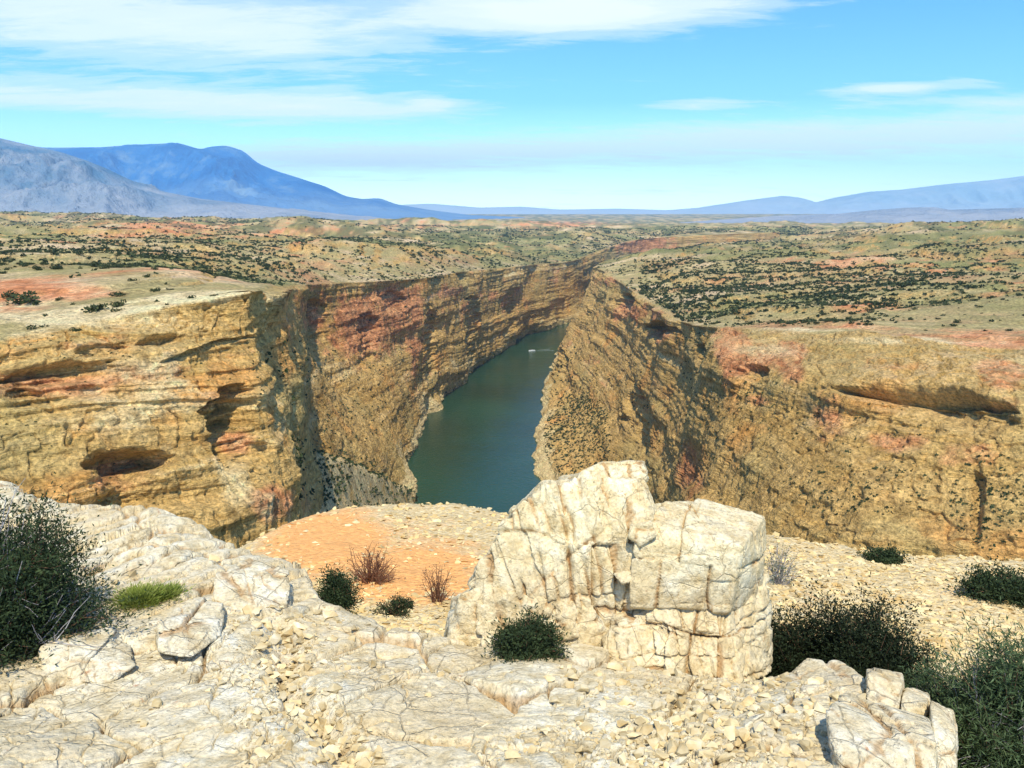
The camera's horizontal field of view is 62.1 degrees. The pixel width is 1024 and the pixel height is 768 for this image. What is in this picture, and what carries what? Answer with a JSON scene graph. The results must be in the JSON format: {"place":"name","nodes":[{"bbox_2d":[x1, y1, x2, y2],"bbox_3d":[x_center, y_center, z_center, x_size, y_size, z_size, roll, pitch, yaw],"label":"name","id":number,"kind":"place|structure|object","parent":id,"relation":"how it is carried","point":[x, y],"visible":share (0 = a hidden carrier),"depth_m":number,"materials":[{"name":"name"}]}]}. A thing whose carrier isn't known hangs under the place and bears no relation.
{"place":"outdoors","nodes":[
{"label":"outdoors","id":0,"kind":"place"},
{"bbox_2d":[0,284,301,548],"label":"bluff","id":1,"kind":"structure","parent":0,"point":[176,339],"depth_m":142.66,"materials":[{"name":"stone"}]},
{"bbox_2d":[80,303,108,312],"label":"juniper shrub","id":2,"kind":"object","parent":1,"relation":"on","point":[93,307],"visible":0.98,"depth_m":156.35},
{"bbox_2d":[109,299,126,306],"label":"juniper shrub","id":3,"kind":"object","parent":1,"relation":"on","point":[117,303],"visible":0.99,"depth_m":160.28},
{"bbox_2d":[0,138,387,219],"bbox_3d":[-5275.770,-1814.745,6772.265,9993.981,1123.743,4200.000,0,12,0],"label":"mountain","id":4,"kind":"structure","parent":0,"point":[35,178],"depth_m":6086.62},
{"bbox_2d":[40,143,523,219],"bbox_3d":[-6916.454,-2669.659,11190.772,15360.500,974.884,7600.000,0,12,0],"label":"mountain","id":5,"kind":"structure","parent":0,"point":[226,174],"depth_m":10118.73,"materials":[{"name":"stone"}]},
{"bbox_2d":[316,452,417,512],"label":"talus slope","id":6,"kind":"structure","parent":0,"point":[368,481],"depth_m":360.26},
{"bbox_2d":[0,481,866,767],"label":"rock ledge","id":7,"kind":"object","parent":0,"point":[162,545],"visible":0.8,"depth_m":6.17,"materials":[{"name":"white stone"}]},
{"bbox_2d":[0,469,152,676],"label":"juniper bush","id":8,"kind":"object","parent":7,"relation":"on","point":[36,575],"visible":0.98,"depth_m":6.83,"materials":[{"name":"plant"}]},
{"bbox_2d":[38,627,136,686],"bbox_3d":[-3.463,2.200,6.951,0.669,0.426,1.337,-6,13,-27],"label":"limestone block","id":9,"kind":"object","parent":7,"relation":"on","point":[111,661],"depth_m":6.59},
{"bbox_2d":[104,577,174,613],"bbox_3d":[-3.363,1.925,7.667,0.665,0.162,0.660,-4,12,-18],"label":"grass tuft","id":10,"kind":"object","parent":7,"relation":"on","point":[142,594],"visible":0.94,"depth_m":7.63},
{"bbox_2d":[152,698,162,707],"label":"loose stone","id":11,"kind":"object","parent":7,"relation":"on","point":[157,702],"visible":1,"depth_m":5.90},
{"bbox_2d":[145,580,195,608],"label":"grass tuft","id":12,"kind":"object","parent":7,"relation":"on","point":[176,590],"visible":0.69,"depth_m":7.81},
{"bbox_2d":[155,597,225,656],"bbox_3d":[-2.739,2.133,7.268,0.570,0.508,1.317,-4,12,-19],"label":"limestone block","id":13,"kind":"object","parent":7,"relation":"on","point":[192,628],"depth_m":6.95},
{"bbox_2d":[242,604,251,614],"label":"loose stone","id":14,"kind":"object","parent":7,"relation":"on","point":[246,609],"visible":0.86,"depth_m":7.62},
{"bbox_2d":[213,558,292,613],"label":"limestone block","id":15,"kind":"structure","parent":7,"relation":"on","point":[252,584],"depth_m":8.06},
{"bbox_2d":[251,714,261,721],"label":"loose stone","id":16,"kind":"object","parent":7,"relation":"on","point":[257,717],"visible":1,"depth_m":5.64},
{"bbox_2d":[255,642,266,650],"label":"loose stone","id":17,"kind":"object","parent":7,"relation":"on","point":[261,646],"visible":0.97,"depth_m":6.91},
{"bbox_2d":[254,747,269,759],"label":"loose stone","id":18,"kind":"object","parent":7,"relation":"on","point":[260,752],"visible":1,"depth_m":5.16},
{"bbox_2d":[269,633,280,644],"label":"loose stone","id":19,"kind":"object","parent":7,"relation":"on","point":[275,638],"visible":0.72,"depth_m":7.19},
{"bbox_2d":[277,731,288,739],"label":"loose stone","id":20,"kind":"object","parent":7,"relation":"on","point":[282,734],"visible":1,"depth_m":5.36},
{"bbox_2d":[281,628,292,636],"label":"loose stone","id":21,"kind":"object","parent":7,"relation":"on","point":[289,632],"visible":0.97,"depth_m":7.41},
{"bbox_2d":[284,740,292,749],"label":"loose stone","id":22,"kind":"object","parent":7,"relation":"on","point":[289,743],"visible":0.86,"depth_m":5.24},
{"bbox_2d":[285,703,295,711],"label":"loose stone","id":23,"kind":"object","parent":7,"relation":"on","point":[289,707],"visible":0.93,"depth_m":5.78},
{"bbox_2d":[287,724,299,733],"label":"loose stone","id":24,"kind":"object","parent":7,"relation":"on","point":[293,728],"visible":1,"depth_m":5.48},
{"bbox_2d":[293,622,307,629],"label":"loose stone","id":25,"kind":"object","parent":7,"relation":"on","point":[299,625],"visible":1,"depth_m":7.43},
{"bbox_2d":[294,677,307,684],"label":"loose stone","id":26,"kind":"object","parent":7,"relation":"on","point":[298,681],"visible":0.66,"depth_m":6.47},
{"bbox_2d":[304,663,313,670],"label":"loose stone","id":27,"kind":"object","parent":7,"relation":"on","point":[307,666],"visible":1,"depth_m":6.73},
{"bbox_2d":[308,727,318,737],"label":"loose stone","id":28,"kind":"object","parent":7,"relation":"on","point":[312,733],"visible":1,"depth_m":5.54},
{"bbox_2d":[318,701,325,711],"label":"loose stone","id":29,"kind":"object","parent":7,"relation":"on","point":[322,705],"visible":1,"depth_m":5.92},
{"bbox_2d":[324,725,332,733],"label":"loose stone","id":30,"kind":"object","parent":7,"relation":"on","point":[328,729],"visible":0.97,"depth_m":5.75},
{"bbox_2d":[323,611,337,618],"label":"loose stone","id":31,"kind":"object","parent":7,"relation":"on","point":[328,614],"visible":0.97,"depth_m":7.84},
{"bbox_2d":[325,744,340,752],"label":"loose stone","id":32,"kind":"object","parent":7,"relation":"on","point":[332,748],"visible":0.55,"depth_m":5.46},
{"bbox_2d":[326,683,342,692],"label":"loose stone","id":33,"kind":"object","parent":7,"relation":"on","point":[334,687],"visible":1,"depth_m":6.06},
{"bbox_2d":[335,721,343,730],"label":"loose stone","id":34,"kind":"object","parent":7,"relation":"on","point":[339,726],"visible":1,"depth_m":5.67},
{"bbox_2d":[313,560,369,614],"bbox_3d":[-1.837,2.158,8.938,0.683,0.640,0.668,0,12,0],"label":"dark bush","id":35,"kind":"object","parent":7,"relation":"on","point":[337,590],"visible":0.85,"depth_m":8.87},
{"bbox_2d":[356,757,370,767],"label":"loose stone","id":36,"kind":"object","parent":7,"relation":"on","point":[363,762],"visible":1,"depth_m":5.19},
{"bbox_2d":[369,591,417,619],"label":"dark bush","id":37,"kind":"object","parent":7,"relation":"on","point":[398,606],"visible":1,"depth_m":8.94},
{"bbox_2d":[18,513,866,767],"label":"rubble","id":38,"kind":"object","parent":7,"relation":"on","point":[282,692],"visible":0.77,"depth_m":5.96,"materials":[{"name":"stone"}]},
{"bbox_2d":[504,749,520,758],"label":"loose stone","id":39,"kind":"object","parent":7,"relation":"on","point":[509,754],"visible":1,"depth_m":4.89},
{"bbox_2d":[443,586,608,646],"bbox_3d":[0.193,2.402,8.113,1.703,1.350,1.354,0,12,0],"label":"boulder","id":40,"kind":"object","parent":7,"relation":"on","point":[471,611],"visible":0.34,"depth_m":7.57,"materials":[{"name":"stone"}]},
{"bbox_2d":[467,469,656,626],"bbox_3d":[0.487,1.631,8.156,1.845,1.866,1.456,0,12,0],"label":"boulder","id":41,"kind":"object","parent":40,"relation":"on","point":[561,538],"visible":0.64,"depth_m":7.60,"materials":[{"name":"stone"}]},
{"bbox_2d":[587,460,648,481],"bbox_3d":[0.993,0.829,8.002,0.662,0.321,0.538,0,12,0],"label":"cap stone","id":42,"kind":"object","parent":41,"relation":"on","point":[625,468],"visible":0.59,"depth_m":7.79,"materials":[{"name":"stone"}]},
{"bbox_2d":[613,570,631,584],"bbox_3d":[1.001,1.700,7.463,0.250,0.191,0.266,0,12,0],"label":"wedged stone","id":43,"kind":"object","parent":41,"relation":"on","point":[623,577],"visible":0.77,"depth_m":7.36,"materials":[{"name":"stone"}]},
{"bbox_2d":[480,603,573,663],"bbox_3d":[0.120,2.171,7.210,0.858,0.683,0.753,0,12,0],"label":"round bush","id":44,"kind":"object","parent":7,"relation":"on","point":[531,639],"visible":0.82,"depth_m":7.10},
{"bbox_2d":[528,745,536,752],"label":"loose stone","id":45,"kind":"object","parent":7,"relation":"on","point":[532,749],"visible":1,"depth_m":5.04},
{"bbox_2d":[575,684,590,691],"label":"loose stone","id":46,"kind":"object","parent":7,"relation":"on","point":[583,688],"visible":1,"depth_m":6.28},
{"bbox_2d":[579,721,592,732],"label":"loose stone","id":47,"kind":"object","parent":7,"relation":"on","point":[584,726],"visible":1,"depth_m":5.39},
{"bbox_2d":[606,661,622,670],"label":"loose stone","id":48,"kind":"object","parent":7,"relation":"on","point":[614,665],"visible":1,"depth_m":6.98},
{"bbox_2d":[615,678,626,685],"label":"loose stone","id":49,"kind":"object","parent":7,"relation":"on","point":[620,681],"visible":1,"depth_m":6.48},
{"bbox_2d":[618,752,626,764],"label":"loose stone","id":50,"kind":"object","parent":7,"relation":"on","point":[622,758],"visible":1,"depth_m":4.97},
{"bbox_2d":[617,719,628,727],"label":"loose stone","id":51,"kind":"object","parent":7,"relation":"on","point":[621,722],"visible":1,"depth_m":5.52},
{"bbox_2d":[618,695,629,705],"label":"loose stone","id":52,"kind":"object","parent":7,"relation":"on","point":[625,700],"visible":1,"depth_m":6.03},
{"bbox_2d":[623,659,636,667],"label":"loose stone","id":53,"kind":"object","parent":7,"relation":"on","point":[632,663],"visible":0.88,"depth_m":7.06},
{"bbox_2d":[627,732,641,737],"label":"loose stone","id":54,"kind":"object","parent":7,"relation":"on","point":[633,734],"visible":1,"depth_m":5.32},
{"bbox_2d":[632,747,644,758],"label":"loose stone","id":55,"kind":"object","parent":7,"relation":"on","point":[638,752],"visible":1,"depth_m":5.04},
{"bbox_2d":[634,716,645,724],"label":"loose stone","id":56,"kind":"object","parent":7,"relation":"on","point":[639,720],"visible":0.88,"depth_m":5.60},
{"bbox_2d":[639,723,652,734],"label":"loose stone","id":57,"kind":"object","parent":7,"relation":"on","point":[646,729],"visible":0.79,"depth_m":5.41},
{"bbox_2d":[647,737,661,749],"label":"loose stone","id":58,"kind":"object","parent":7,"relation":"on","point":[653,742],"visible":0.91,"depth_m":5.22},
{"bbox_2d":[652,699,662,710],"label":"loose stone","id":59,"kind":"object","parent":7,"relation":"on","point":[657,705],"visible":0.97,"depth_m":6.03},
{"bbox_2d":[655,729,666,739],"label":"loose stone","id":60,"kind":"object","parent":7,"relation":"on","point":[662,734],"visible":0.83,"depth_m":5.40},
{"bbox_2d":[654,749,668,759],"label":"loose stone","id":61,"kind":"object","parent":7,"relation":"on","point":[661,755],"visible":0.93,"depth_m":5.03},
{"bbox_2d":[665,694,675,702],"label":"loose stone","id":62,"kind":"object","parent":7,"relation":"on","point":[669,698],"visible":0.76,"depth_m":6.15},
{"bbox_2d":[667,740,677,753],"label":"loose stone","id":63,"kind":"object","parent":7,"relation":"on","point":[672,746],"visible":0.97,"depth_m":5.08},
{"bbox_2d":[669,715,682,725],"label":"loose stone","id":64,"kind":"object","parent":7,"relation":"on","point":[676,720],"visible":0.79,"depth_m":5.77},
{"bbox_2d":[670,689,684,695],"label":"loose stone","id":65,"kind":"object","parent":7,"relation":"on","point":[681,692],"visible":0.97,"depth_m":6.33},
{"bbox_2d":[674,756,687,765],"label":"loose stone","id":66,"kind":"object","parent":7,"relation":"on","point":[681,760],"visible":0.68,"depth_m":4.93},
{"bbox_2d":[675,742,688,755],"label":"loose stone","id":67,"kind":"object","parent":7,"relation":"on","point":[682,749],"visible":0.97,"depth_m":5.04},
{"bbox_2d":[601,571,773,683],"bbox_3d":[1.698,2.295,7.861,1.847,1.006,1.607,0,12,0],"label":"boulder","id":68,"kind":"object","parent":7,"relation":"on","point":[735,646],"visible":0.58,"depth_m":7.39,"materials":[{"name":"stone"}]},
{"bbox_2d":[629,498,766,615],"bbox_3d":[1.789,1.950,8.126,1.539,1.779,1.497,0,12,0],"label":"boulder","id":69,"kind":"object","parent":68,"relation":"on","point":[698,554],"visible":0.79,"depth_m":7.38,"materials":[{"name":"stone"}]},
{"bbox_2d":[628,520,656,546],"bbox_3d":[1.148,1.317,7.485,0.250,0.310,0.384,2,12,9],"label":"wedged stone","id":70,"kind":"object","parent":69,"relation":"on","point":[640,534],"visible":0.94,"depth_m":7.34,"materials":[{"name":"stone"}]},
{"bbox_2d":[685,737,701,749],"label":"loose stone","id":71,"kind":"object","parent":7,"relation":"on","point":[691,744],"visible":0.97,"depth_m":5.13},
{"bbox_2d":[698,712,708,721],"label":"loose stone","id":72,"kind":"object","parent":7,"relation":"on","point":[703,716],"visible":0.93,"depth_m":5.78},
{"bbox_2d":[700,732,709,740],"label":"loose stone","id":73,"kind":"object","parent":7,"relation":"on","point":[705,736],"visible":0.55,"depth_m":5.26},
{"bbox_2d":[698,749,715,757],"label":"loose stone","id":74,"kind":"object","parent":7,"relation":"on","point":[707,753],"visible":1,"depth_m":5.02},
{"bbox_2d":[705,741,717,750],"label":"loose stone","id":75,"kind":"object","parent":7,"relation":"on","point":[713,745],"visible":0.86,"depth_m":5.14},
{"bbox_2d":[716,694,729,700],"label":"loose stone","id":76,"kind":"object","parent":7,"relation":"on","point":[725,698],"visible":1,"depth_m":6.19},
{"bbox_2d":[716,751,734,762],"bbox_3d":[1.253,2.210,5.035,0.104,0.048,0.100,4,-36,-33],"label":"loose stone","id":77,"kind":"object","parent":7,"relation":"on","point":[725,756],"visible":1,"depth_m":5.01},
{"bbox_2d":[724,725,734,740],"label":"loose stone","id":78,"kind":"object","parent":7,"relation":"on","point":[729,732],"visible":1,"depth_m":5.31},
{"bbox_2d":[723,718,739,726],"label":"loose stone","id":79,"kind":"object","parent":7,"relation":"on","point":[731,722],"visible":0.84,"depth_m":5.66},
{"bbox_2d":[738,728,750,741],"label":"loose stone","id":80,"kind":"object","parent":7,"relation":"on","point":[744,734],"visible":0.86,"depth_m":5.36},
{"bbox_2d":[739,696,753,704],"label":"loose stone","id":81,"kind":"object","parent":7,"relation":"on","point":[749,700],"visible":0.79,"depth_m":6.01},
{"bbox_2d":[753,721,763,731],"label":"loose stone","id":82,"kind":"object","parent":7,"relation":"on","point":[758,726],"visible":0.9,"depth_m":5.44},
{"bbox_2d":[765,679,775,688],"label":"loose stone","id":83,"kind":"object","parent":7,"relation":"on","point":[770,684],"visible":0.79,"depth_m":6.46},
{"bbox_2d":[770,717,780,728],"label":"loose stone","id":84,"kind":"object","parent":7,"relation":"on","point":[775,722],"visible":0.81,"depth_m":5.54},
{"bbox_2d":[773,743,792,753],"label":"loose stone","id":85,"kind":"object","parent":7,"relation":"on","point":[783,747],"visible":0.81,"depth_m":5.22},
{"bbox_2d":[785,704,797,712],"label":"loose stone","id":86,"kind":"object","parent":7,"relation":"on","point":[790,708],"visible":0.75,"depth_m":5.80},
{"bbox_2d":[796,760,806,767],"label":"loose stone","id":87,"kind":"object","parent":7,"relation":"on","point":[800,764],"visible":1,"depth_m":4.96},
{"bbox_2d":[798,740,810,750],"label":"loose stone","id":88,"kind":"object","parent":7,"relation":"on","point":[805,745],"visible":1,"depth_m":5.19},
{"bbox_2d":[802,699,813,708],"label":"loose stone","id":89,"kind":"object","parent":7,"relation":"on","point":[807,703],"visible":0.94,"depth_m":5.86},
{"bbox_2d":[803,709,813,716],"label":"loose stone","id":90,"kind":"object","parent":7,"relation":"on","point":[810,712],"visible":0.76,"depth_m":5.72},
{"bbox_2d":[807,677,819,683],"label":"loose stone","id":91,"kind":"object","parent":7,"relation":"on","point":[811,680],"visible":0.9,"depth_m":6.33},
{"bbox_2d":[813,701,825,713],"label":"loose stone","id":92,"kind":"object","parent":7,"relation":"on","point":[818,706],"visible":0.83,"depth_m":5.81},
{"bbox_2d":[785,658,865,699],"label":"limestone block","id":93,"kind":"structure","parent":7,"relation":"on","point":[837,673],"depth_m":6.60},
{"bbox_2d":[830,691,839,700],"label":"loose stone","id":94,"kind":"object","parent":7,"relation":"on","point":[834,695],"visible":0.81,"depth_m":6.06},
{"bbox_2d":[826,693,938,767],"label":"limestone block","id":95,"kind":"object","parent":7,"relation":"on","point":[863,733],"depth_m":5.17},
{"bbox_2d":[865,667,904,708],"bbox_3d":[2.801,2.345,6.392,0.289,0.515,0.798,5,13,24],"label":"limestone block","id":96,"kind":"object","parent":7,"relation":"on","point":[885,687],"depth_m":6.15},
{"bbox_2d":[901,688,929,716],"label":"limestone block","id":97,"kind":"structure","parent":7,"relation":"on","point":[915,701],"depth_m":6.08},
{"bbox_2d":[929,700,957,767],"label":"limestone block","id":98,"kind":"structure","parent":7,"relation":"on","point":[942,719],"depth_m":5.60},
{"bbox_2d":[407,322,569,513],"bbox_3d":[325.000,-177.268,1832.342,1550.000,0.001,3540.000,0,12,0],"label":"river water","id":99,"kind":"structure","parent":0,"point":[477,444],"depth_m":763.28,"materials":[{"name":"liquid"}]},
{"bbox_2d":[200,229,779,518],"bbox_3d":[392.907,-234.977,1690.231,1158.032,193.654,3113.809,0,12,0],"label":"canyon wall","id":100,"kind":"structure","parent":0,"point":[502,308],"depth_m":715.85,"materials":[{"name":"stone"}]},
{"bbox_2d":[5,267,1023,550],"bbox_3d":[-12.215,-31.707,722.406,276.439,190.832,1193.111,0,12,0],"label":"cliff scrub","id":101,"kind":"object","parent":100,"relation":"on","point":[559,449],"visible":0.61,"depth_m":369.42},
{"bbox_2d":[0,211,1023,340],"bbox_3d":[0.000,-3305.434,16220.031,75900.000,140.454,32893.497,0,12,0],"label":"plateau","id":102,"kind":"structure","parent":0,"point":[87,287],"depth_m":839.96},
{"bbox_2d":[1,290,17,297],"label":"juniper shrub","id":103,"kind":"object","parent":102,"relation":"on","point":[7,293],"visible":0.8,"depth_m":179.61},
{"bbox_2d":[3,290,41,304],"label":"juniper shrub","id":104,"kind":"object","parent":102,"relation":"on","point":[24,297],"visible":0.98,"depth_m":171.71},
{"bbox_2d":[0,210,1023,333],"bbox_3d":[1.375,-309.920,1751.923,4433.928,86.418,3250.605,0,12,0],"label":"plateau scrub","id":105,"kind":"object","parent":102,"relation":"on","point":[645,287],"visible":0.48,"depth_m":695.51,"materials":[{"name":"plant"}]},
{"bbox_2d":[0,0,1023,209],"label":"sky","id":106,"kind":"structure","parent":0,"point":[547,104],"materials":[{"name":"blue"}]},
{"bbox_2d":[404,204,775,213],"bbox_3d":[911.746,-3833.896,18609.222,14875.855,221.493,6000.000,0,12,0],"label":"mountain","id":107,"kind":"structure","parent":0,"point":[478,210],"depth_m":17578.46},
{"bbox_2d":[240,502,1023,687],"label":"gravel slope","id":108,"kind":"structure","parent":0,"point":[339,540],"depth_m":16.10,"materials":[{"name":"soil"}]},
{"bbox_2d":[347,542,407,585],"bbox_3d":[-2.277,2.995,13.805,1.012,0.733,0.916,4,13,21],"label":"bare shrub","id":109,"kind":"object","parent":108,"relation":"on","point":[373,573],"visible":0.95,"depth_m":13.85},
{"bbox_2d":[415,562,454,605],"bbox_3d":[-1.130,3.010,12.744,0.643,0.751,0.588,-4,13,-20],"label":"bare shrub","id":110,"kind":"object","parent":108,"relation":"on","point":[437,591],"visible":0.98,"depth_m":12.72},
{"bbox_2d":[764,543,802,587],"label":"bare shrub","id":111,"kind":"object","parent":108,"relation":"on","point":[781,575],"visible":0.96,"depth_m":14.31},
{"bbox_2d":[756,569,869,679],"bbox_3d":[2.893,2.719,8.646,1.739,1.967,1.547,0,12,0],"label":"juniper bush","id":112,"kind":"object","parent":108,"relation":"on","point":[786,655],"visible":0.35,"depth_m":8.42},
{"bbox_2d":[762,571,961,689],"bbox_3d":[3.372,2.728,8.360,2.045,1.818,1.737,0,12,0],"label":"juniper bush","id":113,"kind":"object","parent":108,"relation":"on","point":[863,651],"visible":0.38,"depth_m":8.16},
{"bbox_2d":[855,542,915,565],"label":"mat shrub","id":114,"kind":"object","parent":108,"relation":"on","point":[888,555],"visible":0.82,"depth_m":16.49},
{"bbox_2d":[902,654,959,717],"bbox_3d":[3.407,2.827,7.048,0.909,1.170,0.814,-10,15,-40],"label":"spiky shrub","id":115,"kind":"object","parent":108,"relation":"on","point":[926,680],"visible":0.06,"depth_m":7.05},
{"bbox_2d":[893,597,1023,767],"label":"spiky shrub","id":116,"kind":"object","parent":108,"relation":"on","point":[988,708],"visible":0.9,"depth_m":6.27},
{"bbox_2d":[942,555,1023,609],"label":"mat shrub","id":117,"kind":"object","parent":108,"relation":"on","point":[1008,585],"visible":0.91,"depth_m":13.90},
{"bbox_2d":[531,241,1023,560],"bbox_3d":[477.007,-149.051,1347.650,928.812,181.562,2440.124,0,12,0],"label":"canyon wall","id":118,"kind":"structure","parent":0,"point":[961,400],"depth_m":273.69,"materials":[{"name":"stone"}]},
{"bbox_2d":[676,176,1023,213],"bbox_3d":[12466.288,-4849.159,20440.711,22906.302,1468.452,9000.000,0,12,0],"label":"mountain","id":119,"kind":"structure","parent":0,"point":[1000,193],"depth_m":19201.15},
{"bbox_2d":[680,207,1023,223],"bbox_3d":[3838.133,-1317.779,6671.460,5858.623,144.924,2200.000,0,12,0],"label":"mesa","id":120,"kind":"structure","parent":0,"point":[916,214],"depth_m":6386.85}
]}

